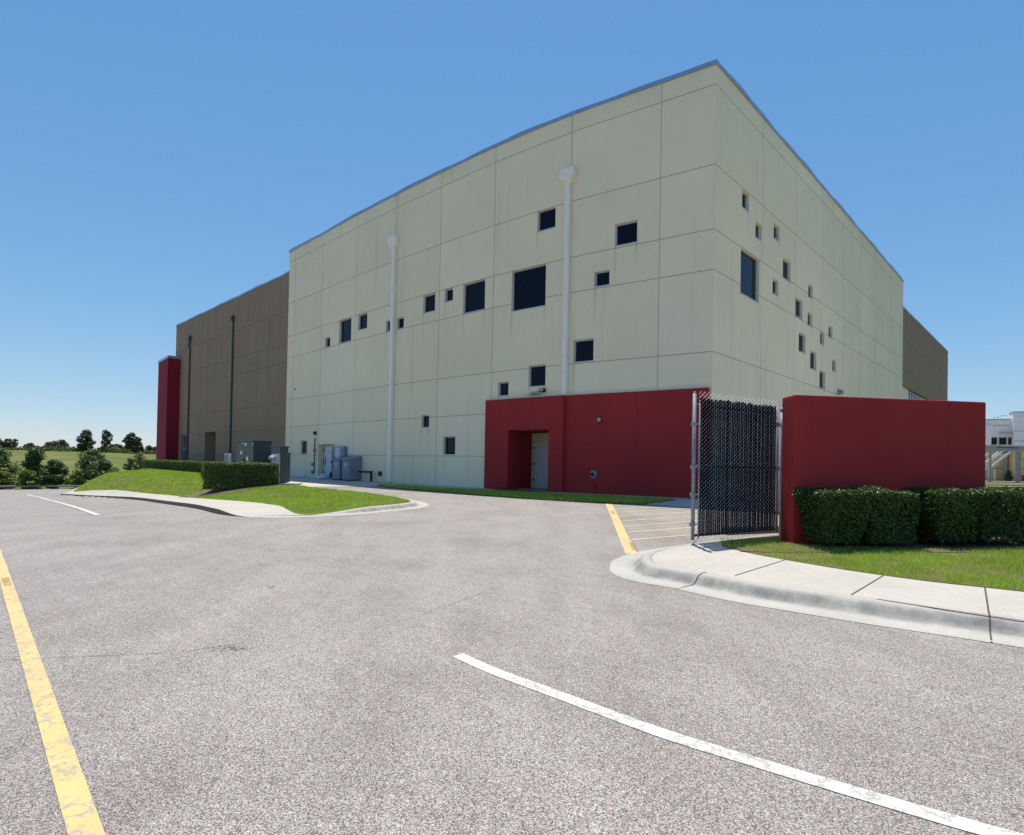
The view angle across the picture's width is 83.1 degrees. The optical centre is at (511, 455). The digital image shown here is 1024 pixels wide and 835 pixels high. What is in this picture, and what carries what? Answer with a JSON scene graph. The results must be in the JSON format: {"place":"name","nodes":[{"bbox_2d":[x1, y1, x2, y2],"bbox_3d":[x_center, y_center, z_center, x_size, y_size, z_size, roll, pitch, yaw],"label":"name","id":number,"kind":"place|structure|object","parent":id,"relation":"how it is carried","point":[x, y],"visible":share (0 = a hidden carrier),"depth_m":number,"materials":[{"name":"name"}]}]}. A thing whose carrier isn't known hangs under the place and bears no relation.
{"place":"outdoors","nodes":[
{"label":"outdoors","id":0,"kind":"place"},
{"bbox_2d":[61,487,300,516],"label":"sidewalk","id":1,"kind":"structure","parent":0,"point":[237,508],"depth_m":20.28,"materials":[{"name":"concrete"}]},
{"bbox_2d":[74,468,409,515],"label":"lawn","id":2,"kind":"structure","parent":0,"point":[152,486],"depth_m":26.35,"materials":[{"name":"plant"}]},
{"bbox_2d":[140,459,211,471],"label":"clipped hedge","id":3,"kind":"object","parent":2,"relation":"on","point":[188,465],"visible":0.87,"depth_m":48.09,"materials":[{"name":"green plant"}]},
{"bbox_2d":[201,462,210,477],"bbox_3d":[-19.665,0.910,37.873,1.216,1.024,13.194,1,-1,-29],"label":"clipped hedge","id":4,"kind":"object","parent":2,"relation":"on","point":[202,466],"visible":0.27,"depth_m":36.50,"materials":[{"name":"green plant"}]},
{"bbox_2d":[180,485,294,496],"bbox_3d":[-12.919,1.654,27.123,5.439,0.641,2.098,1,-1,0],"label":"mulch bed","id":5,"kind":"object","parent":2,"relation":"on","point":[211,492],"visible":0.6,"depth_m":26.78,"materials":[{"name":"brown soil"}]},
{"bbox_2d":[202,461,279,489],"bbox_3d":[-12.735,0.923,27.259,3.405,1.382,1.149,1,-1,3],"label":"clipped hedge","id":6,"kind":"object","parent":5,"relation":"on","point":[220,474],"visible":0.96,"depth_m":26.86,"materials":[{"name":"green plant"}]},
{"bbox_2d":[268,454,279,482],"bbox_3d":[-11.477,0.664,27.853,0.359,1.500,0.422,1,-1,26],"label":"meter pedestal","id":7,"kind":"object","parent":5,"relation":"on","point":[274,458],"visible":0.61,"depth_m":27.86,"materials":[{"name":"metal"}]},
{"bbox_2d":[236,440,272,462],"bbox_3d":[-13.669,0.275,30.596,2.290,2.150,1.050,0,-1,44],"label":"transformer cabinet","id":8,"kind":"object","parent":2,"relation":"on","point":[254,450],"visible":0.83,"depth_m":29.94,"materials":[{"name":"green metal"}]},
{"bbox_2d":[279,482,301,485],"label":"concrete slab","id":9,"kind":"structure","parent":2,"relation":"on","point":[294,483],"depth_m":27.90,"materials":[{"name":"grey concrete"}]},
{"bbox_2d":[270,446,289,482],"bbox_3d":[-11.525,0.424,28.642,1.100,1.800,0.520,0,-1,44],"label":"switchgear cabinet","id":10,"kind":"object","parent":9,"relation":"on","point":[282,451],"visible":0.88,"depth_m":28.32,"materials":[{"name":"green metal"}]},
{"bbox_2d":[0,450,1007,489],"bbox_3d":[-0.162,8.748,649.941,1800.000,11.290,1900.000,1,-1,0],"label":"ground","id":11,"kind":"structure","parent":0,"point":[70,459],"depth_m":192.81,"materials":[{"name":"green plant"}]},
{"bbox_2d":[0,467,14,489],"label":"bush","id":12,"kind":"object","parent":11,"relation":"on","point":[5,473],"visible":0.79,"depth_m":86.51,"materials":[{"name":"green plant"}]},
{"bbox_2d":[0,438,17,447],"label":"distant tree","id":13,"kind":"object","parent":11,"relation":"on","point":[6,442],"visible":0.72,"depth_m":253.00,"materials":[{"name":"green plant"}]},
{"bbox_2d":[0,448,21,480],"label":"young tree","id":14,"kind":"object","parent":11,"relation":"on","point":[5,459],"visible":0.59,"depth_m":90.34,"materials":[{"name":"green plant"}]},
{"bbox_2d":[17,470,41,488],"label":"bush","id":15,"kind":"object","parent":11,"relation":"on","point":[27,477],"visible":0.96,"depth_m":85.63,"materials":[{"name":"green plant"}]},
{"bbox_2d":[21,447,46,487],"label":"young tree","id":16,"kind":"object","parent":11,"relation":"on","point":[34,458],"visible":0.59,"depth_m":89.44,"materials":[{"name":"green plant"}]},
{"bbox_2d":[0,485,80,489],"bbox_3d":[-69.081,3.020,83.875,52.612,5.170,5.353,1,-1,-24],"label":"guardrail","id":17,"kind":"object","parent":11,"relation":"on","point":[35,486],"visible":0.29,"depth_m":85.87,"materials":[{"name":"metal"}]},
{"bbox_2d":[0,475,91,485],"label":"roadside hedge","id":18,"kind":"object","parent":11,"relation":"on","point":[79,479],"visible":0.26,"depth_m":88.24,"materials":[{"name":"green plant"}]},
{"bbox_2d":[38,459,69,488],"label":"young tree","id":19,"kind":"object","parent":11,"relation":"on","point":[52,470],"visible":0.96,"depth_m":87.23,"materials":[{"name":"green plant"}]},
{"bbox_2d":[57,439,69,446],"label":"distant tree","id":20,"kind":"object","parent":11,"relation":"on","point":[61,442],"visible":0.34,"depth_m":270.05,"materials":[{"name":"green plant"}]},
{"bbox_2d":[0,445,155,453],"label":"distant scrub","id":21,"kind":"object","parent":11,"relation":"on","point":[74,449],"visible":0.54,"depth_m":248.81,"materials":[{"name":"green plant"}]},
{"bbox_2d":[68,448,104,487],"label":"young tree","id":22,"kind":"object","parent":11,"relation":"on","point":[92,454],"visible":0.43,"depth_m":90.94,"materials":[{"name":"green plant"}]},
{"bbox_2d":[76,429,96,449],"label":"pine tree","id":23,"kind":"object","parent":11,"relation":"on","point":[88,441],"visible":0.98,"depth_m":248.88,"materials":[{"name":"green plant"}]},
{"bbox_2d":[85,459,119,478],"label":"young tree","id":24,"kind":"object","parent":11,"relation":"on","point":[94,471],"visible":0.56,"depth_m":87.48,"materials":[{"name":"green plant"}]},
{"bbox_2d":[100,430,112,452],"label":"pine tree","id":25,"kind":"object","parent":11,"relation":"on","point":[107,436],"visible":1,"depth_m":249.79,"materials":[{"name":"green plant"}]},
{"bbox_2d":[123,457,134,469],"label":"bush","id":26,"kind":"object","parent":11,"relation":"on","point":[130,462],"visible":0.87,"depth_m":74.70,"materials":[{"name":"green plant"}]},
{"bbox_2d":[124,432,141,453],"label":"pine tree","id":27,"kind":"object","parent":11,"relation":"on","point":[132,441],"visible":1,"depth_m":244.17,"materials":[{"name":"green plant"}]},
{"bbox_2d":[131,453,146,469],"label":"bush","id":28,"kind":"object","parent":11,"relation":"on","point":[137,461],"visible":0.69,"depth_m":73.50,"materials":[{"name":"green plant"}]},
{"bbox_2d":[156,59,948,498],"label":"school building","id":29,"kind":"structure","parent":11,"relation":"on","point":[588,299],"depth_m":26.63,"materials":[{"name":"beige paint"}]},
{"bbox_2d":[181,435,186,459],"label":"window","id":30,"kind":"structure","parent":29,"relation":"in","point":[184,437],"depth_m":58.52,"materials":[{"name":"glass"}]},
{"bbox_2d":[206,432,215,460],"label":"door","id":31,"kind":"structure","parent":29,"relation":"in","point":[211,436],"depth_m":54.33,"materials":[{"name":"beige paint"}]},
{"bbox_2d":[302,440,306,454],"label":"window","id":32,"kind":"structure","parent":29,"relation":"in","point":[304,443],"depth_m":39.34,"materials":[{"name":"glass"}]},
{"bbox_2d":[320,444,333,473],"bbox_3d":[-11.680,0.450,37.107,2.110,2.370,0.260,0,-1,45],"label":"door","id":33,"kind":"structure","parent":29,"relation":"in","point":[323,446],"depth_m":37.82,"materials":[{"name":"beige paint"}]},
{"bbox_2d":[333,446,346,457],"bbox_3d":[-10.546,-0.228,35.382,1.336,0.680,0.276,0,-1,45],"label":"panel box","id":34,"kind":"object","parent":29,"relation":"attached to","point":[339,451],"visible":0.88,"depth_m":35.11,"materials":[{"name":"grey metal"}]},
{"bbox_2d":[335,447,339,457],"bbox_3d":[-10.645,-0.200,35.300,0.585,0.620,0.023,0,-1,45],"label":"panel door","id":35,"kind":"structure","parent":34,"relation":"in","point":[337,450],"depth_m":35.29,"materials":[{"name":"grey metal"}]},
{"bbox_2d":[339,318,350,343],"bbox_3d":[-10.205,-7.694,35.599,1.459,1.472,0.205,0,-1,45],"label":"window","id":36,"kind":"structure","parent":29,"relation":"in","point":[345,324],"depth_m":35.75,"materials":[{"name":"glass"}]},
{"bbox_2d":[358,313,366,330],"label":"window","id":37,"kind":"structure","parent":29,"relation":"in","point":[363,318],"depth_m":34.36,"materials":[{"name":"glass"}]},
{"bbox_2d":[396,317,403,329],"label":"window","id":38,"kind":"structure","parent":29,"relation":"in","point":[401,320],"depth_m":31.73,"materials":[{"name":"glass"}]},
{"bbox_2d":[421,415,428,427],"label":"window","id":39,"kind":"structure","parent":29,"relation":"in","point":[425,417],"depth_m":30.11,"materials":[{"name":"glass"}]},
{"bbox_2d":[423,294,434,313],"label":"window","id":40,"kind":"structure","parent":29,"relation":"in","point":[429,299],"depth_m":30.11,"materials":[{"name":"glass"}]},
{"bbox_2d":[444,288,452,302],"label":"window","id":41,"kind":"structure","parent":29,"relation":"in","point":[449,293],"depth_m":29.12,"materials":[{"name":"glass"}]},
{"bbox_2d":[443,436,454,454],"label":"window","id":42,"kind":"structure","parent":29,"relation":"in","point":[449,440],"depth_m":28.84,"materials":[{"name":"glass"}]},
{"bbox_2d":[463,279,484,313],"bbox_3d":[-1.780,-7.639,27.807,1.472,1.482,0.205,0,-1,41],"label":"window","id":43,"kind":"structure","parent":29,"relation":"in","point":[475,291],"depth_m":27.91,"materials":[{"name":"glass"}]},
{"bbox_2d":[498,382,508,396],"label":"window","id":44,"kind":"structure","parent":29,"relation":"in","point":[503,385],"depth_m":26.57,"materials":[{"name":"glass"}]},
{"bbox_2d":[511,264,545,311],"bbox_3d":[0.770,-7.435,25.709,1.879,1.872,0.205,0,-1,38],"label":"window","id":45,"kind":"structure","parent":29,"relation":"in","point":[529,284],"depth_m":25.79,"materials":[{"name":"glass"}]},
{"bbox_2d":[528,365,545,387],"bbox_3d":[1.137,-3.487,25.308,0.899,0.962,0.205,0,-1,38],"label":"window","id":46,"kind":"structure","parent":29,"relation":"in","point":[537,373],"depth_m":25.39,"materials":[{"name":"glass"}]},
{"bbox_2d":[531,433,547,488],"bbox_3d":[1.780,0.242,26.590,2.162,2.600,0.080,0,-1,38],"label":"door","id":47,"kind":"structure","parent":29,"relation":"in","point":[539,465],"depth_m":26.97,"materials":[{"name":"paint"}]},
{"bbox_2d":[537,207,555,232],"bbox_3d":[1.540,-10.278,25.186,0.943,0.952,0.205,0,-1,37],"label":"window","id":48,"kind":"structure","parent":29,"relation":"in","point":[546,217],"depth_m":25.27,"materials":[{"name":"glass"}]},
{"bbox_2d":[573,339,593,362],"bbox_3d":[2.994,-4.346,23.969,0.925,0.952,0.205,1,-1,34],"label":"window","id":49,"kind":"structure","parent":29,"relation":"in","point":[584,349],"depth_m":24.04,"materials":[{"name":"glass"}]},
{"bbox_2d":[594,270,609,287],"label":"window","id":50,"kind":"structure","parent":29,"relation":"in","point":[602,278],"depth_m":23.64,"materials":[{"name":"glass"}]},
{"bbox_2d":[615,221,636,246],"bbox_3d":[4.573,-8.841,23.047,0.939,0.912,0.205,1,-1,33],"label":"window","id":51,"kind":"structure","parent":29,"relation":"in","point":[626,233],"depth_m":23.12,"materials":[{"name":"glass"}]},
{"bbox_2d":[742,192,748,212],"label":"window","id":52,"kind":"structure","parent":29,"relation":"in","point":[743,194],"depth_m":23.37,"materials":[{"name":"glass"}]},
{"bbox_2d":[740,249,758,303],"bbox_3d":[9.626,-7.315,23.554,0.205,1.882,1.900,0,-1,44],"label":"window","id":53,"kind":"structure","parent":29,"relation":"in","point":[748,284],"depth_m":23.76,"materials":[{"name":"glass"}]},
{"bbox_2d":[755,224,761,241],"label":"window","id":54,"kind":"structure","parent":29,"relation":"in","point":[757,227],"depth_m":24.36,"materials":[{"name":"glass"}]},
{"bbox_2d":[773,280,778,296],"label":"window","id":55,"kind":"structure","parent":29,"relation":"in","point":[774,282],"depth_m":25.80,"materials":[{"name":"glass"}]},
{"bbox_2d":[774,226,779,242],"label":"window","id":56,"kind":"structure","parent":29,"relation":"in","point":[775,228],"depth_m":25.86,"materials":[{"name":"glass"}]},
{"bbox_2d":[783,260,790,282],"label":"window","id":57,"kind":"structure","parent":29,"relation":"in","point":[785,265],"depth_m":26.85,"materials":[{"name":"glass"}]},
{"bbox_2d":[795,299,802,319],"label":"window","id":58,"kind":"structure","parent":29,"relation":"in","point":[797,309],"depth_m":28.07,"materials":[{"name":"glass"}]},
{"bbox_2d":[799,333,805,354],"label":"window","id":59,"kind":"structure","parent":29,"relation":"in","point":[800,335],"depth_m":28.41,"materials":[{"name":"glass"}]},
{"bbox_2d":[808,285,812,299],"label":"window","id":60,"kind":"structure","parent":29,"relation":"in","point":[809,288],"depth_m":29.29,"materials":[{"name":"glass"}]},
{"bbox_2d":[810,352,816,370],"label":"window","id":61,"kind":"structure","parent":29,"relation":"in","point":[811,353],"depth_m":29.64,"materials":[{"name":"glass"}]},
{"bbox_2d":[819,371,825,389],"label":"window","id":62,"kind":"structure","parent":29,"relation":"in","point":[821,373],"depth_m":30.73,"materials":[{"name":"glass"}]},
{"bbox_2d":[908,391,924,399],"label":"window","id":63,"kind":"structure","parent":29,"relation":"in","point":[910,395],"depth_m":52.92,"materials":[{"name":"glass"}]},
{"bbox_2d":[985,411,1023,480],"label":"white building","id":64,"kind":"structure","parent":11,"relation":"on","point":[1006,432],"depth_m":76.37,"materials":[{"name":"paint"}]},
{"bbox_2d":[991,437,996,444],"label":"window","id":65,"kind":"structure","parent":64,"relation":"in","point":[993,439],"depth_m":76.76,"materials":[{"name":"black glass"}]},
{"bbox_2d":[998,437,1006,444],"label":"window","id":66,"kind":"structure","parent":64,"relation":"in","point":[1001,440],"depth_m":76.37,"materials":[{"name":"black glass"}]},
{"bbox_2d":[0,486,1023,834],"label":"road","id":67,"kind":"structure","parent":0,"point":[344,694],"depth_m":3.89,"materials":[{"name":"grey asphalt"}]},
{"bbox_2d":[0,549,104,834],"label":"painted line","id":68,"kind":"object","parent":67,"relation":"on","point":[80,815],"visible":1,"depth_m":3.18,"materials":[{"name":"yellow paint"}]},
{"bbox_2d":[27,492,99,514],"bbox_3d":[-32.276,2.784,41.946,9.035,2.250,64.740,2,-1,-31],"label":"painted line","id":69,"kind":"object","parent":67,"relation":"on","point":[88,511],"visible":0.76,"depth_m":22.82,"materials":[{"name":"white paint"}]},
{"bbox_2d":[0,642,247,659],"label":"road crack","id":70,"kind":"object","parent":67,"relation":"on","point":[99,655],"visible":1,"depth_m":4.42,"materials":[{"name":"grey asphalt"}]},
{"bbox_2d":[252,487,428,517],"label":"curb","id":71,"kind":"structure","parent":67,"relation":"on","point":[413,504],"depth_m":15.92,"materials":[{"name":"concrete"}]},
{"bbox_2d":[605,503,637,553],"bbox_3d":[2.553,1.555,14.078,0.252,0.161,9.906,1,-1,7],"label":"painted line","id":72,"kind":"object","parent":67,"relation":"on","point":[628,547],"visible":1,"depth_m":11.74,"materials":[{"name":"yellow paint"}]},
{"bbox_2d":[631,534,690,539],"bbox_3d":[4.097,1.566,11.761,4.269,0.080,0.085,1,-1,-29],"label":"painted line","id":73,"kind":"object","parent":67,"relation":"on","point":[660,537],"visible":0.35,"depth_m":11.05,"materials":[{"name":"yellow paint"}]},
{"bbox_2d":[624,513,744,520],"bbox_3d":[4.902,1.568,15.051,5.164,0.092,0.085,1,-1,-28],"label":"painted line","id":74,"kind":"object","parent":67,"relation":"on","point":[659,518],"visible":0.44,"depth_m":14.39,"materials":[{"name":"yellow paint"}]},
{"bbox_2d":[633,522,756,531],"bbox_3d":[4.362,1.567,12.881,4.583,0.086,0.085,1,-1,-29],"label":"painted line","id":75,"kind":"object","parent":67,"relation":"on","point":[663,529],"visible":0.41,"depth_m":12.25,"materials":[{"name":"yellow paint"}]},
{"bbox_2d":[625,515,768,526],"bbox_3d":[4.677,1.568,14.071,5.112,0.095,0.085,2,-1,-31],"label":"painted line","id":76,"kind":"object","parent":67,"relation":"on","point":[670,522],"visible":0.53,"depth_m":13.33,"materials":[{"name":"yellow paint"}]},
{"bbox_2d":[452,653,1023,834],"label":"painted line","id":77,"kind":"object","parent":67,"relation":"on","point":[952,820],"visible":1,"depth_m":2.91,"materials":[{"name":"white paint"}]},
{"bbox_2d":[725,526,778,534],"bbox_3d":[5.996,1.545,12.111,3.672,0.160,0.167,1,-1,-17],"label":"timber edging","id":78,"kind":"object","parent":67,"relation":"on","point":[754,532],"visible":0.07,"depth_m":11.69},
{"bbox_2d":[779,408,781,535],"bbox_3d":[4.948,0.400,10.617,0.100,2.570,0.100,1,-1,0],"label":"gate hinge post","id":79,"kind":"object","parent":67,"relation":"on","point":[780,465],"visible":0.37,"depth_m":10.60,"materials":[{"name":"metal"}]},
{"bbox_2d":[689,391,781,545],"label":"chain link gate","id":80,"kind":"structure","parent":79,"relation":"attached to","point":[763,463],"depth_m":9.94,"materials":[{"name":"metal"}]},
{"bbox_2d":[609,534,1023,647],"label":"curb","id":81,"kind":"structure","parent":67,"relation":"on","point":[642,567],"depth_m":5.89,"materials":[{"name":"concrete"}]},
{"bbox_2d":[988,612,991,641],"bbox_3d":[4.213,1.504,5.092,0.014,0.135,0.585,0,-1,38],"label":"curb joint","id":82,"kind":"object","parent":81,"relation":"on","point":[990,627],"visible":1,"depth_m":5.15,"materials":[{"name":"grey concrete"}]},
{"bbox_2d":[0,0,1023,450],"label":"sky","id":83,"kind":"structure","parent":0,"point":[163,162],"materials":[{"name":"blue"}]},
{"bbox_2d":[377,483,675,504],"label":"grass strip","id":84,"kind":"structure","parent":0,"point":[572,496],"depth_m":21.15,"materials":[{"name":"green plant"}]},
{"bbox_2d":[290,476,778,510],"bbox_3d":[-5.699,1.528,27.991,34.351,0.231,7.408,0,-1,41],"label":"concrete apron","id":85,"kind":"object","parent":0,"point":[329,482],"visible":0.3,"depth_m":28.57,"materials":[{"name":"grey concrete"}]},
{"bbox_2d":[288,453,290,481],"bbox_3d":[-11.879,0.598,29.849,0.840,1.550,0.540,0,-1,44],"label":"junction cabinet","id":86,"kind":"object","parent":85,"relation":"on","point":[289,467],"visible":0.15,"depth_m":29.70,"materials":[{"name":"green metal"}]},
{"bbox_2d":[318,473,327,478],"bbox_3d":[-11.714,1.239,35.860,0.503,0.338,0.892,2,-1,-42],"label":"sand bag","id":87,"kind":"object","parent":85,"relation":"on","point":[322,476],"visible":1,"depth_m":35.71,"materials":[{"name":"plastic"}]},
{"bbox_2d":[325,447,334,478],"bbox_3d":[-11.364,0.428,36.145,0.320,1.960,0.758,2,-1,-45],"label":"tall cabinet","id":88,"kind":"object","parent":85,"relation":"on","point":[328,458],"visible":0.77,"depth_m":36.01,"materials":[{"name":"grey metal"}]},
{"bbox_2d":[331,456,350,479],"bbox_3d":[-10.223,0.709,34.557,0.897,1.438,0.870,0,-1,45],"label":"utility cabinet","id":89,"kind":"object","parent":85,"relation":"on","point":[337,468],"visible":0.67,"depth_m":34.27,"materials":[{"name":"grey metal"}]},
{"bbox_2d":[340,456,361,480],"bbox_3d":[-9.432,0.713,33.787,0.946,1.438,0.870,0,-1,44],"label":"utility cabinet","id":90,"kind":"object","parent":85,"relation":"on","point":[351,466],"visible":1,"depth_m":33.54,"materials":[{"name":"grey metal"}]},
{"bbox_2d":[495,488,543,491],"bbox_3d":[0.250,1.467,24.810,2.640,0.015,0.801,0,-1,38],"label":"door mat","id":91,"kind":"object","parent":85,"relation":"on","point":[519,490],"depth_m":24.57,"materials":[{"name":"plastic"}]},
{"bbox_2d":[652,538,1023,617],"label":"sidewalk","id":92,"kind":"structure","parent":0,"point":[718,558],"depth_m":6.69,"materials":[{"name":"concrete"}]},
{"bbox_2d":[880,599,1019,619],"bbox_3d":[4.624,1.446,4.967,2.557,0.001,0.046,0,-1,41],"label":"sidewalk gap","id":93,"kind":"object","parent":92,"relation":"on","point":[948,609],"visible":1,"depth_m":5.43,"materials":[{"name":"grey concrete"}]},
{"bbox_2d":[984,587,989,612],"bbox_3d":[4.789,1.447,5.832,0.016,0.025,1.346,0,-1,38],"label":"sidewalk joint","id":94,"kind":"object","parent":92,"relation":"on","point":[988,610],"visible":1,"depth_m":5.78,"materials":[{"name":"grey concrete"}]},
{"bbox_2d":[720,482,1023,591],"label":"lawn","id":95,"kind":"structure","parent":0,"point":[778,539],"depth_m":7.71,"materials":[{"name":"plant"}]},
{"bbox_2d":[733,538,1023,551],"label":"mulch bed","id":96,"kind":"object","parent":95,"relation":"on","point":[934,545],"visible":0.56,"depth_m":9.21,"materials":[{"name":"brown soil"}]},
{"bbox_2d":[792,486,875,547],"bbox_3d":[5.073,1.025,9.151,0.933,1.096,0.912,1,-1,-10],"label":"clipped shrub","id":97,"kind":"object","parent":96,"relation":"on","point":[833,513],"visible":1,"depth_m":8.88,"materials":[{"name":"green plant"}]},
{"bbox_2d":[843,485,921,546],"bbox_3d":[5.869,1.021,9.264,1.036,1.114,0.933,1,-1,0],"label":"clipped shrub","id":98,"kind":"object","parent":96,"relation":"on","point":[890,522],"visible":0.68,"depth_m":8.95,"materials":[{"name":"green plant"}]},
{"bbox_2d":[901,486,986,545],"bbox_3d":[7.015,1.038,9.449,0.938,1.088,0.893,1,-1,-9],"label":"clipped shrub","id":99,"kind":"object","parent":96,"relation":"on","point":[944,513],"visible":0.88,"depth_m":9.15,"materials":[{"name":"green plant"}]},
{"bbox_2d":[960,485,1023,544],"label":"clipped shrub","id":100,"kind":"object","parent":96,"relation":"on","point":[1000,517],"visible":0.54,"depth_m":9.23,"materials":[{"name":"green plant"}]},
{"bbox_2d":[989,485,1023,540],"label":"clipped shrub","id":101,"kind":"object","parent":96,"relation":"on","point":[1018,488],"visible":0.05,"depth_m":9.59,"materials":[{"name":"green plant"}]},
{"bbox_2d":[781,395,985,542],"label":"freestanding wall","id":102,"kind":"structure","parent":95,"relation":"on","point":[838,442],"depth_m":9.76,"materials":[{"name":"red paint"}]},
{"bbox_2d":[1003,471,1012,480],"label":"bush","id":103,"kind":"object","parent":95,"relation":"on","point":[1009,476],"visible":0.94,"depth_m":75.51,"materials":[{"name":"green plant"}]},
{"bbox_2d":[985,480,1023,482],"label":"path","id":104,"kind":"structure","parent":0,"point":[1005,481],"depth_m":69.95,"materials":[{"name":"concrete"}]},
{"bbox_2d":[985,451,1010,480],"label":"outdoor stair","id":105,"kind":"object","parent":104,"relation":"on","point":[999,458],"visible":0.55,"depth_m":73.23,"materials":[{"name":"white paint"}]},
{"bbox_2d":[985,445,1023,481],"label":"canopy walkway","id":106,"kind":"structure","parent":104,"relation":"on","point":[1018,450],"depth_m":68.48,"materials":[{"name":"grey metal"}]},
{"bbox_2d":[1004,451,1007,480],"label":"round column","id":107,"kind":"structure","parent":104,"relation":"on","point":[1005,463],"depth_m":76.81,"materials":[{"name":"grey concrete"}]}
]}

